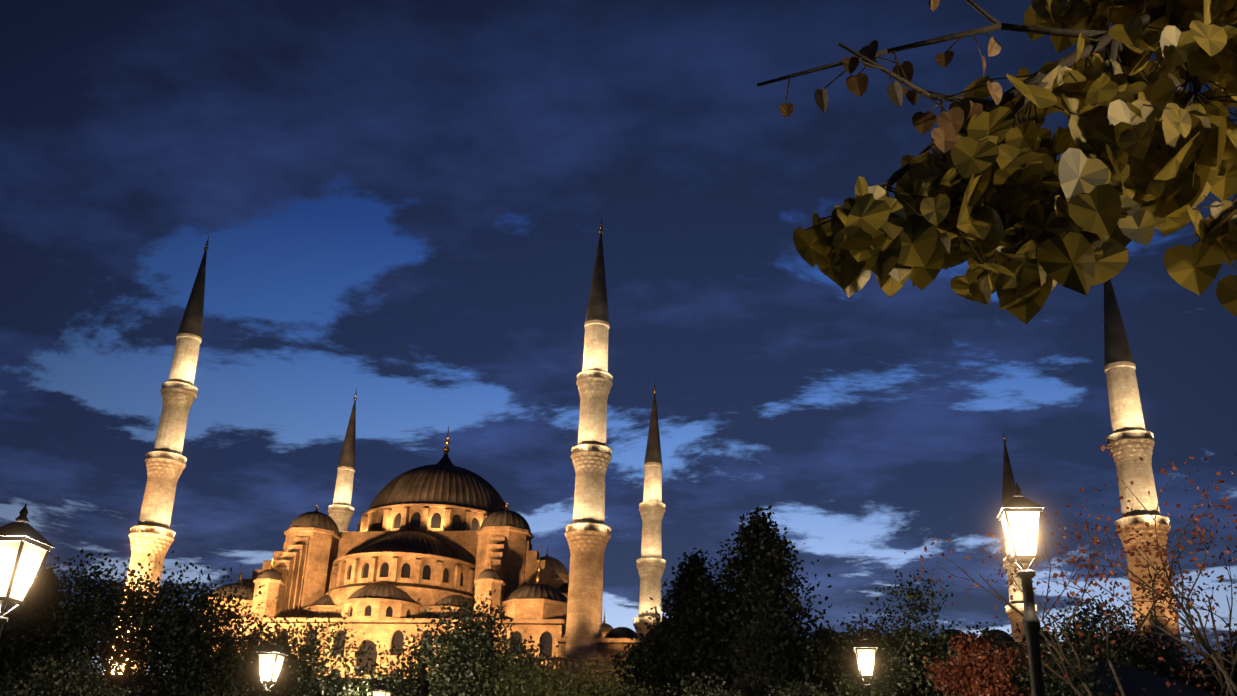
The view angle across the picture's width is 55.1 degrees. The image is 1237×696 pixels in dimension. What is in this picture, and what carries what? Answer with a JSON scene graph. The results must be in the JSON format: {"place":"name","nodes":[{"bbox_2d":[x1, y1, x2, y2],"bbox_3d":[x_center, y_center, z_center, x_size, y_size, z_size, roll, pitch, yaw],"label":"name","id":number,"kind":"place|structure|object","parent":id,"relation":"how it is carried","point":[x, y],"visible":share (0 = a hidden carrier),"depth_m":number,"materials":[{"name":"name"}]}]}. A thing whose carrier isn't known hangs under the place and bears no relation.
{"place":"outdoors","nodes":[
{"label":"outdoors","id":0,"kind":"place"},
{"bbox_2d":[198,427,613,678],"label":"mosque","id":1,"kind":"structure","parent":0,"point":[439,533],"depth_m":166.09,"materials":[{"name":"stone"}]},
{"bbox_2d":[83,674,932,695],"bbox_3d":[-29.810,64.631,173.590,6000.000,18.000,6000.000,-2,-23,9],"label":"ground","id":2,"kind":"structure","parent":0,"point":[139,693],"depth_m":106.58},
{"bbox_2d":[0,503,54,635],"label":"lamp","id":3,"kind":"object","parent":2,"relation":"on","point":[25,548],"visible":1,"depth_m":10.67,"materials":[{"name":"white glass"}]},
{"bbox_2d":[0,567,75,693],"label":"tree","id":4,"kind":"object","parent":2,"relation":"on","point":[16,658],"visible":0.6,"depth_m":34.07,"materials":[{"name":"green plant"}]},
{"bbox_2d":[0,649,138,695],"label":"bush","id":5,"kind":"object","parent":2,"relation":"on","point":[67,679],"visible":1,"depth_m":25.94,"materials":[{"name":"green plant"}]},
{"bbox_2d":[0,549,281,695],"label":"tree","id":6,"kind":"object","parent":2,"relation":"on","point":[179,625],"visible":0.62,"depth_m":33.98,"materials":[{"name":"green plant"}]},
{"bbox_2d":[105,236,208,674],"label":"minaret","id":7,"kind":"object","parent":2,"relation":"on","point":[152,533],"visible":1,"depth_m":163.74,"materials":[{"name":"stone"}]},
{"bbox_2d":[256,635,287,695],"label":"lamp","id":8,"kind":"object","parent":2,"relation":"on","point":[272,657],"visible":1,"depth_m":22.96,"materials":[{"name":"white glass"}]},
{"bbox_2d":[148,607,401,695],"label":"tree","id":9,"kind":"object","parent":2,"relation":"on","point":[296,671],"visible":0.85,"depth_m":32.05,"materials":[{"name":"green plant"}]},
{"bbox_2d":[328,388,356,531],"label":"minaret","id":10,"kind":"object","parent":2,"relation":"on","point":[341,511],"visible":0.38,"depth_m":227.98,"materials":[{"name":"stone"}]},
{"bbox_2d":[371,678,391,695],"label":"lamp","id":11,"kind":"object","parent":2,"relation":"on","point":[381,689],"visible":1,"depth_m":31.80,"materials":[{"name":"white glass"}]},
{"bbox_2d":[336,587,561,695],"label":"tree","id":12,"kind":"object","parent":2,"relation":"on","point":[454,661],"visible":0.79,"depth_m":34.70,"materials":[{"name":"green plant"}]},
{"bbox_2d":[466,645,667,695],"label":"bush","id":13,"kind":"object","parent":2,"relation":"on","point":[547,687],"visible":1,"depth_m":28.86,"materials":[{"name":"green plant"}]},
{"bbox_2d":[565,217,612,668],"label":"minaret","id":14,"kind":"object","parent":2,"relation":"on","point":[587,535],"visible":1,"depth_m":152.66,"materials":[{"name":"stone"}]},
{"bbox_2d":[633,385,665,636],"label":"minaret","id":15,"kind":"object","parent":2,"relation":"on","point":[651,565],"visible":0.81,"depth_m":214.80,"materials":[{"name":"stone"}]},
{"bbox_2d":[602,583,730,695],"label":"tree","id":16,"kind":"object","parent":2,"relation":"on","point":[650,661],"visible":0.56,"depth_m":40.71,"materials":[{"name":"green plant"}]},
{"bbox_2d":[613,672,740,695],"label":"bush","id":17,"kind":"object","parent":2,"relation":"on","point":[694,688],"visible":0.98,"depth_m":27.34,"materials":[{"name":"green plant"}]},
{"bbox_2d":[641,547,732,695],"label":"cypress tree","id":18,"kind":"object","parent":2,"relation":"on","point":[692,570],"visible":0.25,"depth_m":44.58,"materials":[{"name":"green plant"}]},
{"bbox_2d":[669,505,847,695],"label":"cypress tree","id":19,"kind":"object","parent":2,"relation":"on","point":[759,651],"visible":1,"depth_m":39.30,"materials":[{"name":"green plant"}]},
{"bbox_2d":[767,663,897,695],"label":"bush","id":20,"kind":"object","parent":2,"relation":"on","point":[855,687],"visible":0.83,"depth_m":27.90,"materials":[{"name":"green plant"}]},
{"bbox_2d":[853,631,877,695],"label":"lamp","id":21,"kind":"object","parent":2,"relation":"on","point":[865,649],"visible":1,"depth_m":23.52,"materials":[{"name":"white glass"}]},
{"bbox_2d":[787,569,1028,695],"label":"tree","id":22,"kind":"object","parent":2,"relation":"on","point":[909,676],"visible":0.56,"depth_m":37.59,"materials":[{"name":"green plant"}]},
{"bbox_2d":[923,631,1046,695],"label":"bush","id":23,"kind":"object","parent":2,"relation":"on","point":[968,674],"visible":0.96,"depth_m":27.63,"materials":[{"name":"red plant"}]},
{"bbox_2d":[757,0,1236,323],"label":"tree","id":24,"kind":"object","parent":2,"relation":"on","point":[1142,146],"visible":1,"depth_m":2.21,"materials":[{"name":"green plant"}]},
{"bbox_2d":[1002,431,1037,640],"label":"minaret","id":25,"kind":"object","parent":2,"relation":"on","point":[1008,492],"visible":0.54,"depth_m":212.65,"materials":[{"name":"stone"}]},
{"bbox_2d":[996,483,1044,695],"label":"lamp","id":26,"kind":"object","parent":2,"relation":"on","point":[1019,516],"visible":1,"depth_m":9.67,"materials":[{"name":"black metal"}]},
{"bbox_2d":[933,643,1124,695],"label":"bush","id":27,"kind":"object","parent":2,"relation":"on","point":[1061,687],"visible":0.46,"depth_m":27.04,"materials":[{"name":"green plant"}]},
{"bbox_2d":[904,445,1236,695],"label":"bare tree","id":28,"kind":"object","parent":2,"relation":"on","point":[1200,638],"visible":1,"depth_m":13.82,"materials":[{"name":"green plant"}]},
{"bbox_2d":[928,588,1220,695],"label":"tree","id":29,"kind":"object","parent":2,"relation":"on","point":[1143,661],"visible":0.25,"depth_m":33.10,"materials":[{"name":"green plant"}]},
{"bbox_2d":[1104,279,1183,671],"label":"minaret","id":30,"kind":"object","parent":2,"relation":"on","point":[1130,436],"visible":0.73,"depth_m":134.89,"materials":[{"name":"stone"}]},
{"bbox_2d":[1149,625,1236,695],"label":"shrub","id":31,"kind":"object","parent":2,"relation":"on","point":[1210,688],"visible":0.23,"depth_m":37.06,"materials":[{"name":"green plant"}]},
{"bbox_2d":[0,0,1236,673],"label":"sky","id":32,"kind":"structure","parent":0,"point":[400,203],"materials":[{"name":"blue"}]},
{"bbox_2d":[525,627,1206,684],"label":"courtyard walls","id":33,"kind":"structure","parent":0,"point":[614,641],"depth_m":141.17,"materials":[{"name":"stone"}]}
]}

